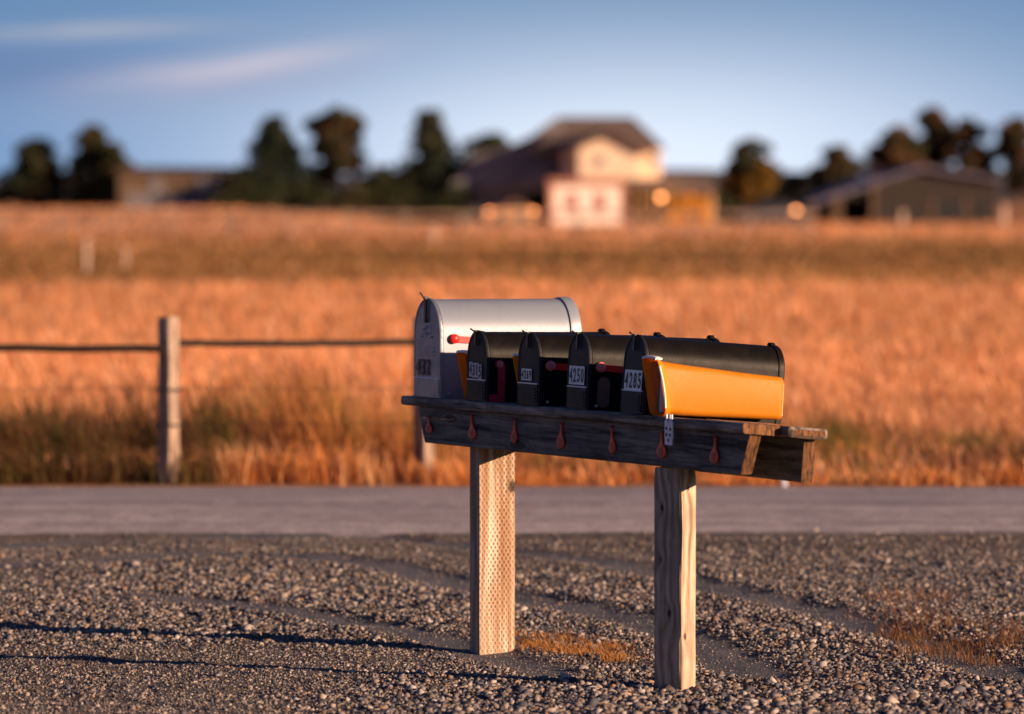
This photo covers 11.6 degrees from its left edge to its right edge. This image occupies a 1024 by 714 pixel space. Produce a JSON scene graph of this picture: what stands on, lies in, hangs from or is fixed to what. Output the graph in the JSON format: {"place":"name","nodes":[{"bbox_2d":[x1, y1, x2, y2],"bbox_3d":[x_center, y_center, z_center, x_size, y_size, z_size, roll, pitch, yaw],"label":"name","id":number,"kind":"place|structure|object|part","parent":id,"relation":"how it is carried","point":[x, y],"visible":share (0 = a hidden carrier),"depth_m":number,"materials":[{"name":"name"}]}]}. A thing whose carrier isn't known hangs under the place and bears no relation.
{"place":"outdoors","nodes":[
{"label":"outdoors","id":0,"kind":"place"},
{"bbox_2d":[0,528,1023,713],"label":"gravel shoulder","id":1,"kind":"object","parent":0,"point":[725,649],"visible":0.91,"depth_m":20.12,"materials":[{"name":"grey gravel"}]},
{"bbox_2d":[515,627,651,663],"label":"ground weeds","id":2,"kind":"object","parent":1,"relation":"on","point":[590,650],"visible":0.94,"depth_m":18.05,"materials":[{"name":"brown plant"}]},
{"bbox_2d":[401,396,827,690],"bbox_3d":[0.298,0.787,17.188,0.288,1.254,2.842,-1,2,-24],"label":"mailbox stand","id":3,"kind":"object","parent":1,"relation":"on","point":[765,451],"visible":0.91,"depth_m":16.69,"materials":[{"name":"brown wood"}]},
{"bbox_2d":[425,416,432,432],"bbox_3d":[-0.302,0.244,18.239,0.012,0.060,0.059,-1,4,-24],"label":"hanging tag","id":4,"kind":"object","parent":3,"relation":"hanging from","point":[428,428],"visible":1,"depth_m":18.23,"materials":[{"name":"red plastic"}]},
{"bbox_2d":[456,350,467,399],"bbox_3d":[0.043,0.073,18.024,0.480,0.199,0.142,0,2,-24],"label":"newspaper tube","id":5,"kind":"object","parent":3,"relation":"on","point":[462,359],"visible":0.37,"depth_m":17.99,"materials":[{"name":"orange plastic"}]},
{"bbox_2d":[468,414,475,438],"bbox_3d":[-0.143,0.248,17.882,0.012,0.089,0.068,-1,-4,-24],"label":"hanging tag","id":6,"kind":"object","parent":3,"relation":"hanging from","point":[472,432],"visible":1,"depth_m":17.88,"materials":[{"name":"red plastic"}]},
{"bbox_2d":[414,292,581,397],"bbox_3d":[-0.059,-0.047,18.300,0.587,0.380,0.261,-1,2,-24],"label":"mailbox","id":7,"kind":"object","parent":3,"relation":"on","point":[443,332],"visible":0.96,"depth_m":18.19,"materials":[{"name":"metal"}]},
{"bbox_2d":[414,298,442,397],"bbox_3d":[-0.305,-0.034,18.199,0.016,0.359,0.243,-1,2,-24],"label":"door","id":8,"kind":"structure","parent":7,"relation":"in","point":[428,337],"depth_m":18.18,"materials":[{"name":"metal"}]},
{"bbox_2d":[511,418,517,442],"bbox_3d":[0.007,0.256,17.544,0.012,0.089,0.049,-1,3,-24],"label":"hanging tag","id":9,"kind":"object","parent":3,"relation":"hanging from","point":[514,436],"visible":1,"depth_m":17.54,"materials":[{"name":"red plastic"}]},
{"bbox_2d":[512,353,518,385],"bbox_3d":[0.243,0.088,17.631,0.480,0.199,0.142,1,1,-24],"label":"newspaper tube","id":10,"kind":"object","parent":3,"relation":"on","point":[515,358],"visible":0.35,"depth_m":17.60,"materials":[{"name":"orange plastic"}]},
{"bbox_2d":[467,328,610,401],"bbox_3d":[0.096,0.027,17.881,0.527,0.259,0.184,0,2,-24],"label":"mailbox","id":11,"kind":"object","parent":3,"relation":"on","point":[491,376],"visible":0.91,"depth_m":17.75,"materials":[{"name":"black metal"}]},
{"bbox_2d":[467,330,489,401],"bbox_3d":[-0.122,0.031,17.789,0.018,0.251,0.175,0,2,-24],"label":"door","id":12,"kind":"structure","parent":11,"relation":"in","point":[477,389],"depth_m":17.76,"materials":[{"name":"black metal"}]},
{"bbox_2d":[557,421,564,447],"bbox_3d":[0.166,0.266,17.187,0.012,0.093,0.059,-1,4,-24],"label":"hanging tag","id":13,"kind":"object","parent":3,"relation":"hanging from","point":[560,441],"visible":1,"depth_m":17.18,"materials":[{"name":"red plastic"}]},
{"bbox_2d":[517,330,664,405],"bbox_3d":[0.281,0.040,17.476,0.532,0.260,0.196,1,1,-24],"label":"mailbox","id":14,"kind":"object","parent":3,"relation":"on","point":[542,368],"visible":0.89,"depth_m":17.34,"materials":[{"name":"black metal"}]},
{"bbox_2d":[517,332,541,405],"bbox_3d":[0.059,0.040,17.386,0.018,0.253,0.180,1,1,-24],"label":"door","id":15,"kind":"structure","parent":14,"relation":"in","point":[529,392],"depth_m":17.36,"materials":[{"name":"black metal"}]},
{"bbox_2d":[609,425,615,452],"bbox_3d":[0.334,0.275,16.810,0.012,0.093,0.048,-1,-1,-24],"label":"hanging tag","id":16,"kind":"object","parent":3,"relation":"hanging from","point":[612,446],"visible":1,"depth_m":16.80,"materials":[{"name":"red plastic"}]},
{"bbox_2d":[566,330,719,410],"bbox_3d":[0.449,0.051,17.110,0.537,0.266,0.186,2,1,-24],"label":"mailbox","id":17,"kind":"object","parent":3,"relation":"on","point":[595,372],"visible":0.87,"depth_m":16.98,"materials":[{"name":"black metal"}]},
{"bbox_2d":[566,333,591,409],"bbox_3d":[0.226,0.047,17.019,0.018,0.259,0.170,2,1,-24],"label":"door","id":18,"kind":"structure","parent":17,"relation":"in","point":[578,396],"depth_m":17.00,"materials":[{"name":"black metal"}]},
{"bbox_2d":[656,431,666,457],"bbox_3d":[0.489,0.286,16.462,0.012,0.089,0.070,-1,4,-24],"label":"hanging tag","id":19,"kind":"object","parent":3,"relation":"hanging from","point":[661,450],"visible":1,"depth_m":16.45,"materials":[{"name":"red plastic"}]},
{"bbox_2d":[620,331,784,423],"bbox_3d":[0.631,0.069,16.721,0.542,0.270,0.186,4,0,-24],"label":"mailbox","id":20,"kind":"object","parent":3,"relation":"on","point":[768,360],"visible":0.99,"depth_m":16.66,"materials":[{"name":"black metal"}]},
{"bbox_2d":[620,334,648,414],"bbox_3d":[0.405,0.056,16.628,0.018,0.263,0.170,4,0,-24],"label":"door","id":21,"kind":"structure","parent":20,"relation":"in","point":[632,401],"depth_m":16.61,"materials":[{"name":"black metal"}]},
{"bbox_2d":[642,356,783,419],"bbox_3d":[0.666,0.105,16.579,0.480,0.199,0.142,3,1,-24],"label":"newspaper tube","id":22,"kind":"object","parent":3,"relation":"on","point":[688,390],"visible":1,"depth_m":16.55,"materials":[{"name":"orange plastic"}]},
{"bbox_2d":[659,377,664,412],"bbox_3d":[0.635,0.114,16.579,0.315,0.150,0.026,3,1,-24],"label":"folded newspaper","id":23,"kind":"object","parent":22,"relation":"in","point":[661,404],"visible":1,"depth_m":16.51,"materials":[{"name":"paper"}]},
{"bbox_2d":[709,435,718,462],"bbox_3d":[0.648,0.296,16.106,0.012,0.091,0.063,-1,5,-24],"label":"hanging tag","id":24,"kind":"object","parent":3,"relation":"hanging from","point":[714,456],"visible":1,"depth_m":16.10,"materials":[{"name":"red plastic"}]},
{"bbox_2d":[840,583,1023,667],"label":"roadside weeds","id":25,"kind":"object","parent":1,"relation":"on","point":[895,635],"visible":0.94,"depth_m":18.49,"materials":[{"name":"brown plant"}]},
{"bbox_2d":[0,338,1023,486],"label":"verge grass","id":26,"kind":"structure","parent":0,"point":[389,440],"depth_m":29.12,"materials":[{"name":"plant"}]},
{"bbox_2d":[0,487,1023,536],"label":"road","id":27,"kind":"structure","parent":0,"point":[359,511],"depth_m":25.52,"materials":[{"name":"grey asphalt"}]},
{"bbox_2d":[0,201,1023,486],"bbox_3d":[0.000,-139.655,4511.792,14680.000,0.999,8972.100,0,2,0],"label":"field","id":28,"kind":"structure","parent":0,"point":[1010,213],"depth_m":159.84,"materials":[{"name":"orange plant"}]},
{"bbox_2d":[0,137,70,208],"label":"broadleaf tree","id":29,"kind":"object","parent":28,"relation":"on","point":[41,179],"visible":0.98,"depth_m":356.74,"materials":[{"name":"green plant"}]},
{"bbox_2d":[83,238,89,272],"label":"field post","id":30,"kind":"object","parent":28,"relation":"on","point":[86,253],"visible":0.65,"depth_m":107.95,"materials":[{"name":"paint"}]},
{"bbox_2d":[65,123,109,209],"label":"broadleaf tree","id":31,"kind":"object","parent":28,"relation":"on","point":[88,155],"visible":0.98,"depth_m":354.94,"materials":[{"name":"green plant"}]},
{"bbox_2d":[95,141,135,208],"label":"broadleaf tree","id":32,"kind":"object","parent":28,"relation":"on","point":[107,182],"visible":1,"depth_m":353.25,"materials":[{"name":"green plant"}]},
{"bbox_2d":[123,248,127,267],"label":"field post","id":33,"kind":"object","parent":28,"relation":"on","point":[125,257],"visible":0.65,"depth_m":117.95,"materials":[{"name":"paint"}]},
{"bbox_2d":[115,166,249,208],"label":"farm building","id":34,"kind":"structure","parent":28,"relation":"on","point":[155,187],"depth_m":351.78,"materials":[{"name":"brown wood"}]},
{"bbox_2d":[150,175,161,208],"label":"door","id":35,"kind":"structure","parent":34,"relation":"in","point":[156,180],"depth_m":351.69,"materials":[{"name":"grey wood"}]},
{"bbox_2d":[195,175,219,208],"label":"door","id":36,"kind":"structure","parent":34,"relation":"in","point":[203,183],"depth_m":351.69,"materials":[{"name":"grey wood"}]},
{"bbox_2d":[0,317,433,483],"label":"roadside fence","id":37,"kind":"object","parent":28,"relation":"on","point":[166,348],"visible":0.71,"depth_m":28.47,"materials":[{"name":"brown wood"}]},
{"bbox_2d":[202,190,255,209],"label":"shrub","id":38,"kind":"object","parent":28,"relation":"on","point":[231,196],"visible":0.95,"depth_m":347.35,"materials":[{"name":"green plant"}]},
{"bbox_2d":[215,173,262,209],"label":"shrub","id":39,"kind":"object","parent":28,"relation":"on","point":[246,183],"visible":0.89,"depth_m":349.21,"materials":[{"name":"green plant"}]},
{"bbox_2d":[232,187,298,209],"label":"shrub","id":40,"kind":"object","parent":28,"relation":"on","point":[269,193],"visible":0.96,"depth_m":347.20,"materials":[{"name":"green plant"}]},
{"bbox_2d":[222,114,324,210],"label":"spruce tree","id":41,"kind":"object","parent":28,"relation":"on","point":[279,157],"visible":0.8,"depth_m":350.55,"materials":[{"name":"green plant"}]},
{"bbox_2d":[279,181,336,210],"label":"shrub","id":42,"kind":"object","parent":28,"relation":"on","point":[319,186],"visible":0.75,"depth_m":350.19,"materials":[{"name":"green plant"}]},
{"bbox_2d":[292,190,362,211],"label":"shrub","id":43,"kind":"object","parent":28,"relation":"on","point":[315,197],"visible":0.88,"depth_m":347.33,"materials":[{"name":"green plant"}]},
{"bbox_2d":[301,104,370,211],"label":"pine tree","id":44,"kind":"object","parent":28,"relation":"on","point":[336,132],"visible":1,"depth_m":350.70,"materials":[{"name":"green plant"}]},
{"bbox_2d":[331,184,385,217],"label":"shrub","id":45,"kind":"object","parent":28,"relation":"on","point":[350,191],"visible":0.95,"depth_m":347.38,"materials":[{"name":"green plant"}]},
{"bbox_2d":[344,164,426,218],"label":"shrub","id":46,"kind":"object","parent":28,"relation":"on","point":[379,175],"visible":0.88,"depth_m":348.65,"materials":[{"name":"green plant"}]},
{"bbox_2d":[374,185,438,220],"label":"shrub","id":47,"kind":"object","parent":28,"relation":"on","point":[397,197],"visible":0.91,"depth_m":347.17,"materials":[{"name":"green plant"}]},
{"bbox_2d":[0,209,818,237],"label":"paddock fence","id":48,"kind":"object","parent":28,"relation":"on","point":[404,226],"visible":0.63,"depth_m":213.83,"materials":[{"name":"brown wood"}]},
{"bbox_2d":[372,108,476,221],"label":"spruce tree","id":49,"kind":"object","parent":28,"relation":"on","point":[432,147],"visible":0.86,"depth_m":348.51,"materials":[{"name":"green plant"}]},
{"bbox_2d":[431,226,436,240],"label":"field post","id":50,"kind":"object","parent":28,"relation":"on","point":[433,232],"visible":0.65,"depth_m":189.89,"materials":[{"name":"paint"}]},
{"bbox_2d":[410,158,463,221],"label":"shrub","id":51,"kind":"object","parent":28,"relation":"on","point":[458,171],"visible":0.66,"depth_m":349.67,"materials":[{"name":"green plant"}]},
{"bbox_2d":[424,181,482,222],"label":"shrub","id":52,"kind":"object","parent":28,"relation":"on","point":[463,205],"visible":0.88,"depth_m":347.19,"materials":[{"name":"green plant"}]},
{"bbox_2d":[454,132,522,188],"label":"broadleaf tree","id":53,"kind":"object","parent":28,"relation":"on","point":[487,142],"visible":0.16,"depth_m":364.65,"materials":[{"name":"green plant"}]},
{"bbox_2d":[485,202,536,224],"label":"parked car","id":54,"kind":"object","parent":28,"relation":"on","point":[513,207],"visible":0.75,"depth_m":324.99,"materials":[{"name":"beige paint"}]},
{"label":"window","id":55,"kind":"part","parent":54,"relation":"part of","materials":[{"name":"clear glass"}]},
{"bbox_2d":[513,189,548,223],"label":"shrub","id":56,"kind":"object","parent":28,"relation":"on","point":[538,197],"visible":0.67,"depth_m":347.36,"materials":[{"name":"green plant"}]},
{"bbox_2d":[448,117,717,223],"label":"farmhouse","id":57,"kind":"object","parent":28,"relation":"on","point":[629,149],"visible":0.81,"depth_m":346.37,"materials":[{"name":"beige"}]},
{"bbox_2d":[577,147,579,177],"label":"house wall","id":58,"kind":"structure","parent":57,"relation":"attached to","point":[578,172],"depth_m":334.19,"materials":[{"name":"paint"}]},
{"bbox_2d":[594,155,605,166],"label":"window","id":59,"kind":"structure","parent":57,"relation":"in","point":[599,160],"depth_m":342.71,"materials":[{"name":"white glass"}]},
{"bbox_2d":[649,153,658,166],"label":"window","id":60,"kind":"structure","parent":57,"relation":"in","point":[653,157],"depth_m":344.72,"materials":[{"name":"white glass"}]},
{"bbox_2d":[547,178,626,224],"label":"garden shed","id":61,"kind":"structure","parent":28,"relation":"on","point":[588,194],"depth_m":328.83,"materials":[{"name":"white"}]},
{"bbox_2d":[566,192,579,210],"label":"window","id":62,"kind":"structure","parent":61,"relation":"in","point":[572,198],"depth_m":328.77,"materials":[{"name":"white glass"}]},
{"bbox_2d":[593,192,607,210],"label":"window","id":63,"kind":"structure","parent":61,"relation":"in","point":[600,199],"depth_m":328.77,"materials":[{"name":"white glass"}]},
{"bbox_2d":[658,194,663,222],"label":"yard lamp","id":64,"kind":"object","parent":28,"relation":"on","point":[660,197],"visible":0.94,"depth_m":340.80,"materials":[{"name":"orange"}]},
{"bbox_2d":[659,193,716,223],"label":"shrub","id":65,"kind":"object","parent":28,"relation":"on","point":[696,202],"visible":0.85,"depth_m":333.42,"materials":[{"name":"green plant"}]},
{"bbox_2d":[701,194,749,222],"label":"shrub","id":66,"kind":"object","parent":28,"relation":"on","point":[719,203],"visible":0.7,"depth_m":347.50,"materials":[{"name":"green plant"}]},
{"bbox_2d":[714,183,756,222],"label":"shrub","id":67,"kind":"object","parent":28,"relation":"on","point":[721,190],"visible":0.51,"depth_m":358.02,"materials":[{"name":"green plant"}]},
{"bbox_2d":[718,137,783,209],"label":"broadleaf tree","id":68,"kind":"object","parent":28,"relation":"on","point":[753,176],"visible":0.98,"depth_m":356.93,"materials":[{"name":"green plant"}]},
{"bbox_2d":[737,202,804,223],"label":"parked car","id":69,"kind":"object","parent":28,"relation":"on","point":[775,207],"visible":0.65,"depth_m":335.00,"materials":[{"name":"grey paint"}]},
{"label":"window","id":70,"kind":"part","parent":69,"relation":"part of","materials":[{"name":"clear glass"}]},
{"bbox_2d":[756,171,818,221],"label":"shrub","id":71,"kind":"object","parent":28,"relation":"on","point":[795,180],"visible":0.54,"depth_m":375.11,"materials":[{"name":"green plant"}]},
{"bbox_2d":[793,208,798,223],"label":"yard lamp","id":72,"kind":"object","parent":28,"relation":"on","point":[795,210],"visible":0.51,"depth_m":329.81,"materials":[{"name":"orange"}]},
{"bbox_2d":[794,195,826,222],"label":"shrub","id":73,"kind":"object","parent":28,"relation":"on","point":[809,208],"visible":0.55,"depth_m":347.63,"materials":[{"name":"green plant"}]},
{"bbox_2d":[806,144,866,198],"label":"pine tree","id":74,"kind":"object","parent":28,"relation":"on","point":[840,164],"visible":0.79,"depth_m":370.39,"materials":[{"name":"green plant"}]},
{"bbox_2d":[861,123,927,175],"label":"pine tree","id":75,"kind":"object","parent":28,"relation":"on","point":[897,146],"visible":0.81,"depth_m":370.82,"materials":[{"name":"green plant"}]},
{"bbox_2d":[796,166,1004,223],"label":"barn","id":76,"kind":"structure","parent":28,"relation":"on","point":[919,194],"depth_m":343.82,"materials":[{"name":"grey metal"}]},
{"bbox_2d":[934,201,964,223],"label":"door","id":77,"kind":"structure","parent":76,"relation":"in","point":[944,211],"depth_m":343.80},
{"bbox_2d":[976,204,988,223],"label":"door","id":78,"kind":"structure","parent":76,"relation":"in","point":[982,210],"depth_m":343.80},
{"bbox_2d":[900,211,904,227],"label":"field post","id":79,"kind":"object","parent":28,"relation":"on","point":[902,217],"visible":0.65,"depth_m":284.82,"materials":[{"name":"paint"}]},
{"bbox_2d":[914,106,953,169],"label":"pine tree","id":80,"kind":"object","parent":28,"relation":"on","point":[934,123],"visible":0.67,"depth_m":372.96,"materials":[{"name":"green plant"}]},
{"bbox_2d":[941,117,998,176],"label":"pine tree","id":81,"kind":"object","parent":28,"relation":"on","point":[972,156],"visible":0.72,"depth_m":370.63,"materials":[{"name":"green plant"}]},
{"bbox_2d":[1001,207,1005,226],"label":"field post","id":82,"kind":"object","parent":28,"relation":"on","point":[1003,215],"visible":0.65,"depth_m":299.80,"materials":[{"name":"paint"}]},
{"bbox_2d":[993,116,1023,221],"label":"pine tree","id":83,"kind":"object","parent":28,"relation":"on","point":[1009,146],"visible":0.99,"depth_m":369.24,"materials":[{"name":"green plant"}]},
{"bbox_2d":[0,169,1023,202],"bbox_3d":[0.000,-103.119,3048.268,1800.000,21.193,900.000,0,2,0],"label":"hills","id":84,"kind":"structure","parent":0,"point":[1002,195],"depth_m":2803.70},
{"bbox_2d":[0,0,1023,178],"label":"sky","id":85,"kind":"structure","parent":0,"point":[185,83],"materials":[{"name":"blue"}]}
]}

